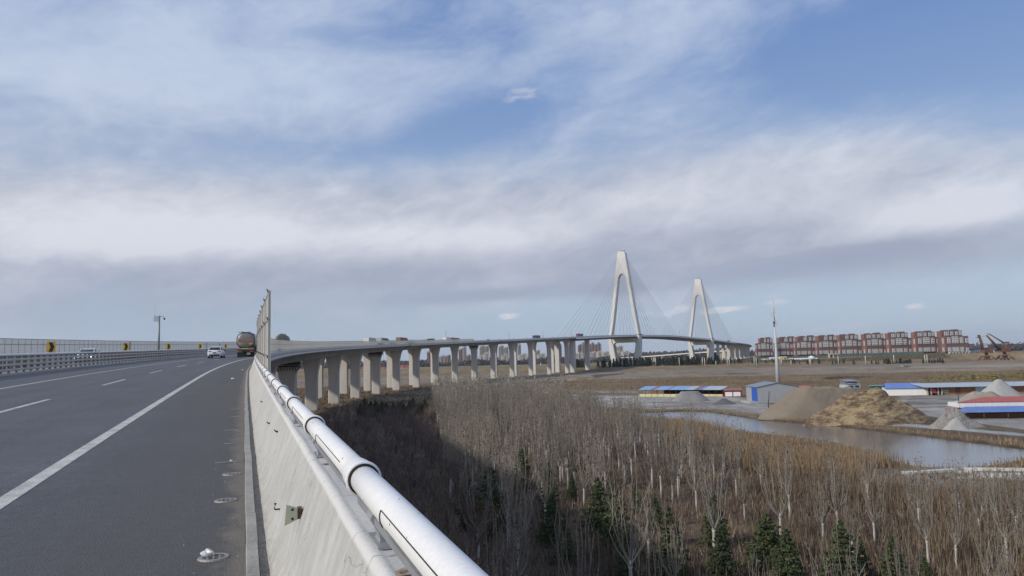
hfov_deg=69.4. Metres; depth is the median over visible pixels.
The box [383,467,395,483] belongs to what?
scrub tree
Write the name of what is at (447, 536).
scrub tree
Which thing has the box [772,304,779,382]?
telecom mast
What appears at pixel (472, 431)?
poplar tree
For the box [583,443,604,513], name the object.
poplar tree
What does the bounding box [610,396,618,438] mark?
poplar tree
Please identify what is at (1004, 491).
poplar tree
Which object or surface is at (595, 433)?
poplar tree
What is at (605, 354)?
apartment tower
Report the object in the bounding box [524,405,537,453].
poplar tree
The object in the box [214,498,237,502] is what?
drain cover
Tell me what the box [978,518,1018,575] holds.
poplar tree
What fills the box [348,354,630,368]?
woods
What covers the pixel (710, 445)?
poplar tree
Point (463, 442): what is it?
poplar tree
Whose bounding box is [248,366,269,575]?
gutter grit
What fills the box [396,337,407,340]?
cargo truck
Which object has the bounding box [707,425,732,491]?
poplar tree
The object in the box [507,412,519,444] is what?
poplar tree
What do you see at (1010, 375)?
field scrub
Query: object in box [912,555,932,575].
spruce tree
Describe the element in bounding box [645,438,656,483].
poplar tree
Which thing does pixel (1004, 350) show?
harbour crane
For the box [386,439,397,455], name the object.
scrub tree
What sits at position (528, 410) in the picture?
poplar tree
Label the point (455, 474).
scrub tree
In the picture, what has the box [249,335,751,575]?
bridge parapet
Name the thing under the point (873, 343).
apartment block
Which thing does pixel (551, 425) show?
poplar tree
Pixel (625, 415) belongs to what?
poplar tree
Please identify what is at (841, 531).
spruce tree
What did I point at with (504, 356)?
apartment tower
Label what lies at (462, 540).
scrub tree
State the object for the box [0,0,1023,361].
sky
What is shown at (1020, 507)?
poplar tree
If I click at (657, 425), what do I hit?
poplar tree
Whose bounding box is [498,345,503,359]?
apartment tower
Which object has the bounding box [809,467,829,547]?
poplar tree
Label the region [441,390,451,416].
poplar tree
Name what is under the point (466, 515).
scrub tree
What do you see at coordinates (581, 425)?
poplar tree
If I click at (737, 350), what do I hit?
viaduct
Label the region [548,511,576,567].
spruce tree
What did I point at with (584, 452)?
poplar tree
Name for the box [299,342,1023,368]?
woods
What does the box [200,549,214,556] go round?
plastic litter
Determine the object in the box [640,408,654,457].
poplar tree
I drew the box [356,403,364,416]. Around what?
spruce tree
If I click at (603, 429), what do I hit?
poplar tree
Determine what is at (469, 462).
poplar tree
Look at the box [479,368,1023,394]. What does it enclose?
dry grass
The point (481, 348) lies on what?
apartment tower
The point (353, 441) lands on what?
scrub tree
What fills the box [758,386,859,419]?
sand heap
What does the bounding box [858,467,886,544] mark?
poplar tree
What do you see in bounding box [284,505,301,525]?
reflector plate
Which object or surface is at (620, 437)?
poplar tree
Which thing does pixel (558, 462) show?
poplar tree
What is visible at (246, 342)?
tanker truck
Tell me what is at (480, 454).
poplar tree
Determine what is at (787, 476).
poplar tree
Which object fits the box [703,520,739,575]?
spruce tree
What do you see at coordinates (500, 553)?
poplar tree
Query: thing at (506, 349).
apartment tower
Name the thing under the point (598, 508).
spruce tree
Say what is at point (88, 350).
white car
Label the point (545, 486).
poplar tree
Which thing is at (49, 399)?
lane markings
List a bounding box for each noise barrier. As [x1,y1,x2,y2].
[0,338,426,356]
[256,289,472,371]
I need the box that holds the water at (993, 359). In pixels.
[965,359,1023,359]
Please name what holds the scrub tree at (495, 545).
on the ground at (932, 407)
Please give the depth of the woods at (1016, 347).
1520.17 m
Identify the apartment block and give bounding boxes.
[755,337,772,357]
[773,336,795,356]
[793,335,815,357]
[815,334,837,356]
[836,334,861,355]
[861,333,885,354]
[885,331,911,353]
[911,330,937,353]
[936,329,969,353]
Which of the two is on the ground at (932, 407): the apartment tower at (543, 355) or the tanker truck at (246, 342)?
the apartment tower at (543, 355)
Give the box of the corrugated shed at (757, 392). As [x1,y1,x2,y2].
[741,381,797,403]
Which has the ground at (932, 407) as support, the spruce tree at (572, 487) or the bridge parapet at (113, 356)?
the spruce tree at (572, 487)
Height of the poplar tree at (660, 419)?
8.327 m
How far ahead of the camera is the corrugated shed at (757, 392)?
216.18 m
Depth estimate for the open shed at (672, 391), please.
266.51 m
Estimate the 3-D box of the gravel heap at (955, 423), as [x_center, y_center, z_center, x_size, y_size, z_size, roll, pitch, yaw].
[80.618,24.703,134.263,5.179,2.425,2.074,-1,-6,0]
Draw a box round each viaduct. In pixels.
[244,338,571,575]
[621,350,726,360]
[714,343,751,359]
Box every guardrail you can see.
[0,335,608,373]
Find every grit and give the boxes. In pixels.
[172,393,267,575]
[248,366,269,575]
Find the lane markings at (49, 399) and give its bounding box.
[0,357,231,412]
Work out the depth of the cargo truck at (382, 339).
353.35 m
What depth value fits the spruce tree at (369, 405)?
203.34 m
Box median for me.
[0,350,282,376]
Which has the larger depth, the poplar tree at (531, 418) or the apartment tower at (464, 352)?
the apartment tower at (464, 352)
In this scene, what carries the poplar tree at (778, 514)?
on the ground at (932, 407)
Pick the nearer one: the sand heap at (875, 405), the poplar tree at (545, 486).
the poplar tree at (545, 486)
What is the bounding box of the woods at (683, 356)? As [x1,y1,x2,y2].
[629,347,726,360]
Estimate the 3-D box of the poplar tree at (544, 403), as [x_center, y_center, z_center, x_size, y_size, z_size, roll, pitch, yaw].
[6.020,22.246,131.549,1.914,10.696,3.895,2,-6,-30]
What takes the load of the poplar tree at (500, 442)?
on the ground at (932, 407)
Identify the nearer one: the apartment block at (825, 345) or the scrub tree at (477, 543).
the scrub tree at (477, 543)
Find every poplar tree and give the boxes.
[431,389,442,425]
[435,396,445,438]
[437,404,444,440]
[438,413,453,462]
[439,405,458,462]
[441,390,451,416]
[441,394,466,461]
[441,439,457,498]
[442,424,467,492]
[443,403,470,474]
[445,426,459,485]
[448,391,459,418]
[448,412,464,482]
[453,419,466,476]
[456,443,497,564]
[458,418,472,467]
[463,415,486,485]
[463,508,527,575]
[464,409,475,465]
[464,413,493,494]
[467,410,477,456]
[472,424,494,488]
[473,418,490,469]
[475,419,498,465]
[478,415,491,476]
[480,417,494,493]
[481,418,497,457]
[484,404,519,475]
[485,384,497,422]
[485,411,503,473]
[488,393,498,428]
[488,413,498,454]
[491,418,512,481]
[493,389,510,422]
[493,429,518,490]
[494,491,525,574]
[496,434,514,492]
[496,450,542,569]
[497,400,509,446]
[499,438,527,547]
[499,479,532,575]
[502,402,515,428]
[504,421,519,459]
[504,431,521,469]
[505,395,523,429]
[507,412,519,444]
[508,419,523,470]
[511,404,525,465]
[516,410,529,464]
[518,406,535,455]
[521,394,534,443]
[523,397,546,475]
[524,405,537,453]
[524,405,543,449]
[528,416,547,480]
[530,422,548,502]
[530,439,558,526]
[535,398,551,441]
[538,384,551,422]
[538,413,552,462]
[541,417,558,478]
[547,387,559,424]
[549,409,559,454]
[549,487,602,575]
[550,400,576,473]
[550,420,568,483]
[551,419,575,488]
[552,395,570,453]
[554,414,571,479]
[554,418,565,470]
[557,397,575,454]
[563,399,584,452]
[564,410,585,485]
[569,381,583,418]
[570,409,586,456]
[574,442,594,508]
[575,385,587,430]
[577,393,590,432]
[578,421,611,484]
[582,406,594,449]
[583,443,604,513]
[585,402,602,475]
[587,402,600,436]
[588,385,600,420]
[589,429,602,477]
[590,399,607,442]
[590,430,605,478]
[592,393,611,431]
[593,405,608,452]
[596,400,612,457]
[599,393,607,420]
[600,410,615,465]
[600,427,612,491]
[603,452,651,575]
[604,403,615,452]
[606,399,627,472]
[609,380,619,426]
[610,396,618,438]
[613,421,632,481]
[615,386,629,417]
[616,396,629,445]
[616,410,629,447]
[620,414,634,477]
[623,399,635,443]
[626,405,642,460]
[627,386,636,435]
[629,397,642,448]
[633,393,645,443]
[633,478,656,566]
[633,531,668,575]
[635,402,649,449]
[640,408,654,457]
[642,424,658,488]
[644,418,656,466]
[645,401,662,458]
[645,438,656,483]
[647,410,655,445]
[650,420,668,498]
[652,397,665,444]
[653,499,687,575]
[658,404,669,453]
[661,421,688,499]
[665,444,678,502]
[667,412,691,477]
[668,428,684,487]
[679,403,695,435]
[679,439,701,511]
[680,404,701,466]
[685,412,705,491]
[686,416,698,473]
[697,448,718,499]
[698,454,731,553]
[705,424,716,466]
[706,424,715,473]
[707,404,733,472]
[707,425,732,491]
[715,423,729,469]
[728,444,740,496]
[731,410,749,480]
[735,466,749,519]
[748,440,765,484]
[748,548,778,575]
[752,432,795,534]
[772,425,795,519]
[802,515,868,575]
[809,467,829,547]
[821,436,841,504]
[824,459,847,523]
[842,495,862,560]
[852,433,878,495]
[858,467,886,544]
[882,516,921,575]
[898,457,936,562]
[905,451,930,532]
[942,479,970,569]
[944,453,963,520]
[966,471,989,529]
[969,500,1021,575]
[971,467,990,520]
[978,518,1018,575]
[982,458,1023,564]
[982,463,1000,517]
[997,457,1023,523]
[1008,487,1023,553]
[1013,491,1023,547]
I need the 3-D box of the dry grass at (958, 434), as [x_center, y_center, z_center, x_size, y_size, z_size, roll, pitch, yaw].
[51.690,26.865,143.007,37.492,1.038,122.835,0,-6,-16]
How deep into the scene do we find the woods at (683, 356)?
1955.07 m
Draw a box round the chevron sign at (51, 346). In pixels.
[46,342,55,352]
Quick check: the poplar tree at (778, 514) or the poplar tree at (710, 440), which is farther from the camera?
the poplar tree at (710, 440)
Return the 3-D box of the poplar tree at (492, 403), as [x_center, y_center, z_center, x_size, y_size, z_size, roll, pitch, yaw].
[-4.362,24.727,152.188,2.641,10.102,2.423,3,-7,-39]
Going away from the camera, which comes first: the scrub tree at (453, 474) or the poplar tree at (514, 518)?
the poplar tree at (514, 518)
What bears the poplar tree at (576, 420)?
on the ground at (932, 407)
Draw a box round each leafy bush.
[458,495,502,537]
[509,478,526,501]
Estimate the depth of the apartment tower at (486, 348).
2344.02 m
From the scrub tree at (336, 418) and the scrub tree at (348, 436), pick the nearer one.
the scrub tree at (348, 436)
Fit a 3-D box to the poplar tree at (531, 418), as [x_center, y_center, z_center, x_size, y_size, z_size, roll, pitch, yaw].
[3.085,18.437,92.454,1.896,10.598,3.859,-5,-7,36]
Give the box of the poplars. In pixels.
[429,371,593,419]
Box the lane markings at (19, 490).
[0,357,253,508]
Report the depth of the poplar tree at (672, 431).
88.85 m
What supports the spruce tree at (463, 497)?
on the ground at (932, 407)
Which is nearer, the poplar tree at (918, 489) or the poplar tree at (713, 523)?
the poplar tree at (713, 523)
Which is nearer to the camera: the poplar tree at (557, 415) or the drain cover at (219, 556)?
the drain cover at (219, 556)
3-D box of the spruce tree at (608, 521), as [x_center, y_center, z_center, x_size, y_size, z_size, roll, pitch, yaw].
[7.677,17.104,54.675,3.149,5.562,3.384,3,-7,-40]
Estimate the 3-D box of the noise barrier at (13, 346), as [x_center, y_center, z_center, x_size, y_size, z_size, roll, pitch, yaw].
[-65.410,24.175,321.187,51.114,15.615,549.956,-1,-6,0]
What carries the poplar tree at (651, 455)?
on the ground at (932, 407)
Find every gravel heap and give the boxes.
[672,391,709,401]
[712,398,735,404]
[942,417,968,429]
[947,391,999,405]
[981,379,1022,395]
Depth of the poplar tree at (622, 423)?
115.32 m
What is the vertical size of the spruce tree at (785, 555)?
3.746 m
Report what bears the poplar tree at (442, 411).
on the ground at (932, 407)
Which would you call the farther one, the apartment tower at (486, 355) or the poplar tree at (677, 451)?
the apartment tower at (486, 355)
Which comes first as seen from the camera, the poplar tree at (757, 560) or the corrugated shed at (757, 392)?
the poplar tree at (757, 560)
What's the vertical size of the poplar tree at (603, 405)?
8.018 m
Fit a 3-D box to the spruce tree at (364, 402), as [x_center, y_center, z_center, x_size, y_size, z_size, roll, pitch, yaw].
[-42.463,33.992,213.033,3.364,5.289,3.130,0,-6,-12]
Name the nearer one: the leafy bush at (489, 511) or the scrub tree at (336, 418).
the leafy bush at (489, 511)
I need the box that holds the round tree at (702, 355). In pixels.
[696,353,706,359]
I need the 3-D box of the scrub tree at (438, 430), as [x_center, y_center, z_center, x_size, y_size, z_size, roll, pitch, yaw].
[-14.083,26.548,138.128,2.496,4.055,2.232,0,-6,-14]
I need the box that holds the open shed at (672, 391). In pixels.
[638,386,727,396]
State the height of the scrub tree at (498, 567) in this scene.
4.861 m
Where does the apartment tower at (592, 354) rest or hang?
on the ground at (932, 407)
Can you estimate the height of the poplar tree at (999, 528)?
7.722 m
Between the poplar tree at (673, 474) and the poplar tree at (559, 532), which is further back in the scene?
the poplar tree at (673, 474)
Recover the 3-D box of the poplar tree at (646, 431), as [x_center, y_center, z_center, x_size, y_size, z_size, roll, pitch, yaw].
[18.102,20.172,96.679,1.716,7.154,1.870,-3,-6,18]
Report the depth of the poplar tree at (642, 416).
124.04 m
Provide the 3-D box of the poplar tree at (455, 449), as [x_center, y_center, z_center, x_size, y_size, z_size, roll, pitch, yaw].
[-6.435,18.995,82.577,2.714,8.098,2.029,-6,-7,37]
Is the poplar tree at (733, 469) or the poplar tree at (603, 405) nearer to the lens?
the poplar tree at (733, 469)
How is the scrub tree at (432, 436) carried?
on the ground at (932, 407)
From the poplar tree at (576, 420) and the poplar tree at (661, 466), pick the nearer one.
the poplar tree at (661, 466)
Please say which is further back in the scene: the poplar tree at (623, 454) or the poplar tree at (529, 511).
the poplar tree at (623, 454)
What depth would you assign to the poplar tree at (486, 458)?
69.31 m
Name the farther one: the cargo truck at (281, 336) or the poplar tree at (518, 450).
the cargo truck at (281, 336)
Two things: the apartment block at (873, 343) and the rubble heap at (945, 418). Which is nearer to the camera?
the rubble heap at (945, 418)
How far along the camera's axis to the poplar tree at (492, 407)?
155.77 m
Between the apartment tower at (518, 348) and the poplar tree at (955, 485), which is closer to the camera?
the poplar tree at (955, 485)
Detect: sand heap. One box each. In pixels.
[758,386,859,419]
[802,387,933,425]
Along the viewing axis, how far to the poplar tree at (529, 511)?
49.15 m
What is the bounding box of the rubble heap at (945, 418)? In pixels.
[927,408,985,428]
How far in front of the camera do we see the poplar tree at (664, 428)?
109.51 m
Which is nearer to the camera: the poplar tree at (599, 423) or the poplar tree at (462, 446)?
the poplar tree at (462, 446)
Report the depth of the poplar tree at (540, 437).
88.56 m
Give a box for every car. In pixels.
[74,349,102,361]
[208,347,225,357]
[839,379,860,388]
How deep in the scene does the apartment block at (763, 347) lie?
1324.47 m
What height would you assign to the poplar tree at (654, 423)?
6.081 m
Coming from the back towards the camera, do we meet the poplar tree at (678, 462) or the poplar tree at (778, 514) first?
the poplar tree at (678, 462)
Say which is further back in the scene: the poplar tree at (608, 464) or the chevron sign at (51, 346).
the poplar tree at (608, 464)
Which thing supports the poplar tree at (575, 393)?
on the ground at (932, 407)
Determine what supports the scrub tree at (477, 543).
on the ground at (932, 407)
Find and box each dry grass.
[297,384,463,411]
[326,408,1023,575]
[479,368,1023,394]
[610,406,1023,471]
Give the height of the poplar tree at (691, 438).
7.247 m
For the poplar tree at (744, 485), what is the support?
on the ground at (932, 407)
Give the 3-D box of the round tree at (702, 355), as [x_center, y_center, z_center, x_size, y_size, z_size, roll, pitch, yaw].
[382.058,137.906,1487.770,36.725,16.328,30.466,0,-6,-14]
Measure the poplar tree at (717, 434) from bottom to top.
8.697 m
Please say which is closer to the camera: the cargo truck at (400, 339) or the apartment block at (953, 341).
the cargo truck at (400, 339)
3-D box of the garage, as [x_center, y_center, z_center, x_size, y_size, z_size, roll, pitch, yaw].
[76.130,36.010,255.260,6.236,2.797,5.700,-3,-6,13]
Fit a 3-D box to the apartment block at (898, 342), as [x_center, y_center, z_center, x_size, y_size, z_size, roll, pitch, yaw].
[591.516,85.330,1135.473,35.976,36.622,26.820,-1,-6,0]
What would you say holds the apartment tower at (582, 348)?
on the ground at (932, 407)
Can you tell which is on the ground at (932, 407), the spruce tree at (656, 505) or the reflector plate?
the spruce tree at (656, 505)
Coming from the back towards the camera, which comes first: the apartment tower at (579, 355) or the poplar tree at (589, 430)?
the apartment tower at (579, 355)
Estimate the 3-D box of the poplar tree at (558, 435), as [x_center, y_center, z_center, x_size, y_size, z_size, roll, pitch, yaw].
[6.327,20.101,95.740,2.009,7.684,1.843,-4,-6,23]
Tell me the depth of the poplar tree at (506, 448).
72.28 m
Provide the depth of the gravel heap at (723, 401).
216.08 m
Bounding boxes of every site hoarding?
[795,356,815,357]
[816,355,836,357]
[838,354,858,356]
[860,353,879,355]
[881,352,901,355]
[903,352,923,354]
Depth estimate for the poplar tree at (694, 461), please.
79.56 m
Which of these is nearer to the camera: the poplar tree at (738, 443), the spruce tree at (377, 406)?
the poplar tree at (738, 443)
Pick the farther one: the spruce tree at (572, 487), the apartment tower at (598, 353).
the apartment tower at (598, 353)
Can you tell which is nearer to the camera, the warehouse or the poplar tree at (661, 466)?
the poplar tree at (661, 466)
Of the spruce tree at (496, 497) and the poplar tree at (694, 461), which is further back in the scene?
the poplar tree at (694, 461)
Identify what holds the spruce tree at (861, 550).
on the ground at (932, 407)
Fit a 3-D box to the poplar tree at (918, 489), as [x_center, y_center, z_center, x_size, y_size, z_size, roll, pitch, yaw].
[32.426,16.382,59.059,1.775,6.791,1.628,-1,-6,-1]
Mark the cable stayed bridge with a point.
(622, 265)
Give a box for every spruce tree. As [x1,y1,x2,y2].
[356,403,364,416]
[363,397,367,413]
[364,401,377,416]
[371,399,380,416]
[381,402,390,414]
[405,401,412,413]
[420,398,427,414]
[455,478,479,531]
[463,467,514,539]
[497,495,517,531]
[514,449,536,491]
[534,492,574,547]
[536,461,559,517]
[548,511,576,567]
[564,473,578,501]
[579,476,619,540]
[595,483,636,557]
[612,527,648,575]
[627,484,643,513]
[642,492,663,530]
[650,506,690,575]
[695,492,730,549]
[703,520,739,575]
[735,511,796,575]
[767,527,806,575]
[814,555,837,575]
[820,518,867,575]
[855,535,872,575]
[879,533,910,575]
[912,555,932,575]
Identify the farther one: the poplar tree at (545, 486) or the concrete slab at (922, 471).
the concrete slab at (922, 471)
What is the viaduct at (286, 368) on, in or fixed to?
on the ground at (932, 407)
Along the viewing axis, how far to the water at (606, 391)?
319.90 m
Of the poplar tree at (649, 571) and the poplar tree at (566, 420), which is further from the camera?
the poplar tree at (566, 420)
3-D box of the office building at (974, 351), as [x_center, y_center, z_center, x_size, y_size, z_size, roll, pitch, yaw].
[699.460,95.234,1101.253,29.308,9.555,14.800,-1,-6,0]
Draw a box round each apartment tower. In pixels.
[427,351,430,361]
[439,355,444,362]
[445,354,450,361]
[458,348,462,361]
[462,346,466,359]
[479,345,483,356]
[483,351,489,359]
[484,345,488,352]
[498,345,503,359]
[501,353,507,360]
[504,346,508,360]
[517,343,520,359]
[518,353,526,359]
[537,353,545,359]
[576,352,583,358]
[581,342,584,357]
[590,342,594,352]
[590,351,595,358]
[595,342,600,351]
[596,350,601,357]
[602,351,608,356]
[621,350,628,356]
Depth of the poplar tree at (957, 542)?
48.41 m
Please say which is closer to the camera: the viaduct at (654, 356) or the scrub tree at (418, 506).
the scrub tree at (418, 506)
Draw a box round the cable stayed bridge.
[555,250,735,371]
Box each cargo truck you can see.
[275,333,289,339]
[363,337,376,345]
[376,338,388,340]
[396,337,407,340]
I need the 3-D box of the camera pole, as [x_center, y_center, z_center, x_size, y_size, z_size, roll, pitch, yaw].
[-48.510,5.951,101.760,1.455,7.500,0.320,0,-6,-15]
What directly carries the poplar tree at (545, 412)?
on the ground at (932, 407)
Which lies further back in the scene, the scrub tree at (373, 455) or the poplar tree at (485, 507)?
the scrub tree at (373, 455)
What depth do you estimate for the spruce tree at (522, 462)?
83.11 m
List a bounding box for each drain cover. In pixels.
[197,553,229,561]
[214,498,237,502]
[222,472,241,475]
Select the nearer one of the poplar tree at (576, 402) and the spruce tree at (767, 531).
the spruce tree at (767, 531)
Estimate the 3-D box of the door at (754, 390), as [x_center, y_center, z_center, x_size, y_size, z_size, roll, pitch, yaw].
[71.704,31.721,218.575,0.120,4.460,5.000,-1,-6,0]
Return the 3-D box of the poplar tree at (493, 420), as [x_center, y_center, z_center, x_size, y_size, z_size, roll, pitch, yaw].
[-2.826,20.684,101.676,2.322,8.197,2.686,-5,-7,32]
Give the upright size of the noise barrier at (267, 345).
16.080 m
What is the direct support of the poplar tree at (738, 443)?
on the ground at (932, 407)
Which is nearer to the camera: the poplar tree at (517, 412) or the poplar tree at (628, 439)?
the poplar tree at (628, 439)
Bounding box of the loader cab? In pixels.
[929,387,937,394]
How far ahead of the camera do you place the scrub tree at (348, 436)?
128.40 m
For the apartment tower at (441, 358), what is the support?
on the ground at (932, 407)
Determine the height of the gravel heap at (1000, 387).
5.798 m
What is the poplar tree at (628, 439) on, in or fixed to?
on the ground at (932, 407)
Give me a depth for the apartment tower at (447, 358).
2143.54 m
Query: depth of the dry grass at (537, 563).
68.05 m
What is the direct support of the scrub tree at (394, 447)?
on the ground at (932, 407)
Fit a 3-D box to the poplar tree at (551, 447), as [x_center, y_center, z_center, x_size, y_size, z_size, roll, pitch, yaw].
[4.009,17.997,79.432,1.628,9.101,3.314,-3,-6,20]
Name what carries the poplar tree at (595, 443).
on the ground at (932, 407)
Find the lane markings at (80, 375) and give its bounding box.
[0,355,230,388]
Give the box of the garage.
[723,388,741,396]
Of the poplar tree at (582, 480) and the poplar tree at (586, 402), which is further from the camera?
the poplar tree at (586, 402)
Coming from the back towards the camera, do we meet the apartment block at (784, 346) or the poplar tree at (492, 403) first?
the apartment block at (784, 346)
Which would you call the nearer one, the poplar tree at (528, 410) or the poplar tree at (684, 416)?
the poplar tree at (684, 416)
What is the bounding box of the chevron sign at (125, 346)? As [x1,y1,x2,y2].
[123,343,128,350]
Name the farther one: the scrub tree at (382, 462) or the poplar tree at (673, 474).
the scrub tree at (382, 462)
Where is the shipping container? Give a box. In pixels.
[869,385,882,388]
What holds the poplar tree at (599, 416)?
on the ground at (932, 407)
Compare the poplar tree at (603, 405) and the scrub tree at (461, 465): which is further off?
the poplar tree at (603, 405)
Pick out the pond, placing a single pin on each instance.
(932, 451)
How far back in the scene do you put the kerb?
6.53 m
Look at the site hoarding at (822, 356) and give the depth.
1050.55 m
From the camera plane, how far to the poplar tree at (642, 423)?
112.18 m
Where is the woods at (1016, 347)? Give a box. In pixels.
[964,343,1023,351]
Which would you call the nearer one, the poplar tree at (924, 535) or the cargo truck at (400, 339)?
the poplar tree at (924, 535)
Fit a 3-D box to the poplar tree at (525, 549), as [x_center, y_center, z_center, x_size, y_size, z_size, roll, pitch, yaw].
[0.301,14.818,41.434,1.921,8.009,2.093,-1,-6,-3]
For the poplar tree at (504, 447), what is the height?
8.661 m
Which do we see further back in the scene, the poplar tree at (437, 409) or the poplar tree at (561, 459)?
the poplar tree at (437, 409)
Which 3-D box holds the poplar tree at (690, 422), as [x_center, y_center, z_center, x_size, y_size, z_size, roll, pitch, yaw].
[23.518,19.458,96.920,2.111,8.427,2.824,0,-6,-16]
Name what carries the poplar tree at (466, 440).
on the ground at (932, 407)
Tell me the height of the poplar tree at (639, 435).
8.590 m
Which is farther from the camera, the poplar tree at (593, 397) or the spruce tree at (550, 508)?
the poplar tree at (593, 397)
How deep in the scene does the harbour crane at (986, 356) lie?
794.52 m
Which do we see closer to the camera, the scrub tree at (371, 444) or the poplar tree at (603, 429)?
the poplar tree at (603, 429)
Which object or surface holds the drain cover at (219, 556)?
on the road at (135, 497)
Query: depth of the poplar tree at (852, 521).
51.19 m
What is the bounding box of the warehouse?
[945,396,1023,418]
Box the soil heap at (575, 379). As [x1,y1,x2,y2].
[565,377,591,380]
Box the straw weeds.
[577,455,1023,575]
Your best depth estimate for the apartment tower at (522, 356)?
2144.53 m
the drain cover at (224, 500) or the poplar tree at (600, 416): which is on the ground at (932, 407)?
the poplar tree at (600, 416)
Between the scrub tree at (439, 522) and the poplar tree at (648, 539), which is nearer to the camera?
the poplar tree at (648, 539)
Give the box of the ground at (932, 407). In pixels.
[275,351,1023,575]
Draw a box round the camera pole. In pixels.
[154,316,164,358]
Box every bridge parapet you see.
[2,336,726,362]
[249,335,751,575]
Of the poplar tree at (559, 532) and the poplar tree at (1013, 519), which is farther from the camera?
the poplar tree at (1013, 519)
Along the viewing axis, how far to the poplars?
192.14 m
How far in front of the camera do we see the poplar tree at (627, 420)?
123.67 m
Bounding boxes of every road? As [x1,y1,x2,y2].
[0,351,274,575]
[2,349,293,371]
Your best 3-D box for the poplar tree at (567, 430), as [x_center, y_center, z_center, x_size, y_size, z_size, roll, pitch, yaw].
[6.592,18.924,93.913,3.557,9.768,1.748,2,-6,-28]
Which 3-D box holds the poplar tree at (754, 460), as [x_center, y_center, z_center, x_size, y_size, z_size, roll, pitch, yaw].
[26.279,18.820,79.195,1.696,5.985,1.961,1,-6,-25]
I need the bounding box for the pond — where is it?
[621,411,1023,468]
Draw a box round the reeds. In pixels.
[577,411,909,479]
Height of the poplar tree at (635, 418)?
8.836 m
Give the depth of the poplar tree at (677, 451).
82.16 m
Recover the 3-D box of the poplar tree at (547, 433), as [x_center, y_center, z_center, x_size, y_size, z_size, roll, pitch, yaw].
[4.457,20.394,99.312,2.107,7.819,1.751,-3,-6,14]
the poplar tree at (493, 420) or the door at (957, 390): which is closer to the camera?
the poplar tree at (493, 420)
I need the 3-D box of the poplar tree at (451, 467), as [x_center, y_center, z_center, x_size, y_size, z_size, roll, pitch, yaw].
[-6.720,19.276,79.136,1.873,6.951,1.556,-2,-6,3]
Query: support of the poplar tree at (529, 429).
on the ground at (932, 407)
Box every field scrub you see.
[652,352,952,364]
[925,371,1023,381]
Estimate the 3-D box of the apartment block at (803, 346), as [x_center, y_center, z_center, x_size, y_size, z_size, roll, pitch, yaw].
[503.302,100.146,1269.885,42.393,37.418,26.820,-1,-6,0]
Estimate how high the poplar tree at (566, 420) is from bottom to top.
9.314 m
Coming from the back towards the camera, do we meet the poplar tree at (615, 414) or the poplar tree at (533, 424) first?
the poplar tree at (615, 414)
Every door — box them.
[733,392,740,395]
[751,387,757,401]
[955,388,960,394]
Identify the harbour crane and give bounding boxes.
[976,335,996,359]
[981,333,1015,359]
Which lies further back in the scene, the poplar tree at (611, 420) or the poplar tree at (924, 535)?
the poplar tree at (611, 420)
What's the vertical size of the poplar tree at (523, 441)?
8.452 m
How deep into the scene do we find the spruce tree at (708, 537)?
56.11 m
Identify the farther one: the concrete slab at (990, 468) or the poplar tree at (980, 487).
the concrete slab at (990, 468)
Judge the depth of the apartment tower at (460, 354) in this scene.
2342.84 m
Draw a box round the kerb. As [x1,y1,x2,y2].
[244,365,259,575]
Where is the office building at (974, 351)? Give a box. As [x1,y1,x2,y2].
[969,349,993,352]
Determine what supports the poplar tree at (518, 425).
on the ground at (932, 407)
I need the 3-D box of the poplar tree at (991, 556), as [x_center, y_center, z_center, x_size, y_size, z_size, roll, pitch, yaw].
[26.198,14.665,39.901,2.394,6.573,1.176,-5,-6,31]
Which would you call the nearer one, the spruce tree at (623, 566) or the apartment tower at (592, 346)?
the spruce tree at (623, 566)
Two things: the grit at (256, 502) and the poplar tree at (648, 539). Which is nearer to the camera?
the grit at (256, 502)
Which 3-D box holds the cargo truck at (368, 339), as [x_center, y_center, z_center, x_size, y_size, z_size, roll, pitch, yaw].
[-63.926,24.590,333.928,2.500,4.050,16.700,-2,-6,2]
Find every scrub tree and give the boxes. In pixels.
[329,408,341,430]
[336,419,349,441]
[341,429,351,442]
[347,435,359,449]
[363,435,378,458]
[363,448,384,464]
[368,447,383,466]
[370,445,390,478]
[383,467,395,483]
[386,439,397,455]
[387,434,402,453]
[403,474,434,513]
[420,409,430,424]
[423,427,437,448]
[427,502,450,531]
[429,506,483,553]
[431,421,439,439]
[434,513,457,542]
[438,450,462,497]
[446,457,460,490]
[451,451,467,484]
[457,501,493,560]
[458,490,479,535]
[462,473,482,493]
[473,514,510,575]
[482,550,521,575]
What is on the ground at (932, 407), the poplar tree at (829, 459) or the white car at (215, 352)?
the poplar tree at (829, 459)
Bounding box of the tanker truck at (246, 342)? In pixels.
[236,331,256,356]
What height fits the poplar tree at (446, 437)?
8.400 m
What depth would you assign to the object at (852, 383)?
284.40 m
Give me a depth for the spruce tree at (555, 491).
68.56 m
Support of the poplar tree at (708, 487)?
on the ground at (932, 407)
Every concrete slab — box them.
[901,468,957,474]
[964,467,1023,471]
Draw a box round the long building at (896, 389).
[882,383,926,395]
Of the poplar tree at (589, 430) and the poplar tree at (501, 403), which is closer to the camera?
the poplar tree at (589, 430)
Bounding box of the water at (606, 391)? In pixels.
[543,391,646,392]
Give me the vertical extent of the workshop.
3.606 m
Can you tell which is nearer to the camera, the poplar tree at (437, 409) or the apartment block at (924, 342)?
the poplar tree at (437, 409)
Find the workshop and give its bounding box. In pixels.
[911,381,1023,394]
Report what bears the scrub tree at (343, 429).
on the ground at (932, 407)
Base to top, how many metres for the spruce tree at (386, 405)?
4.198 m

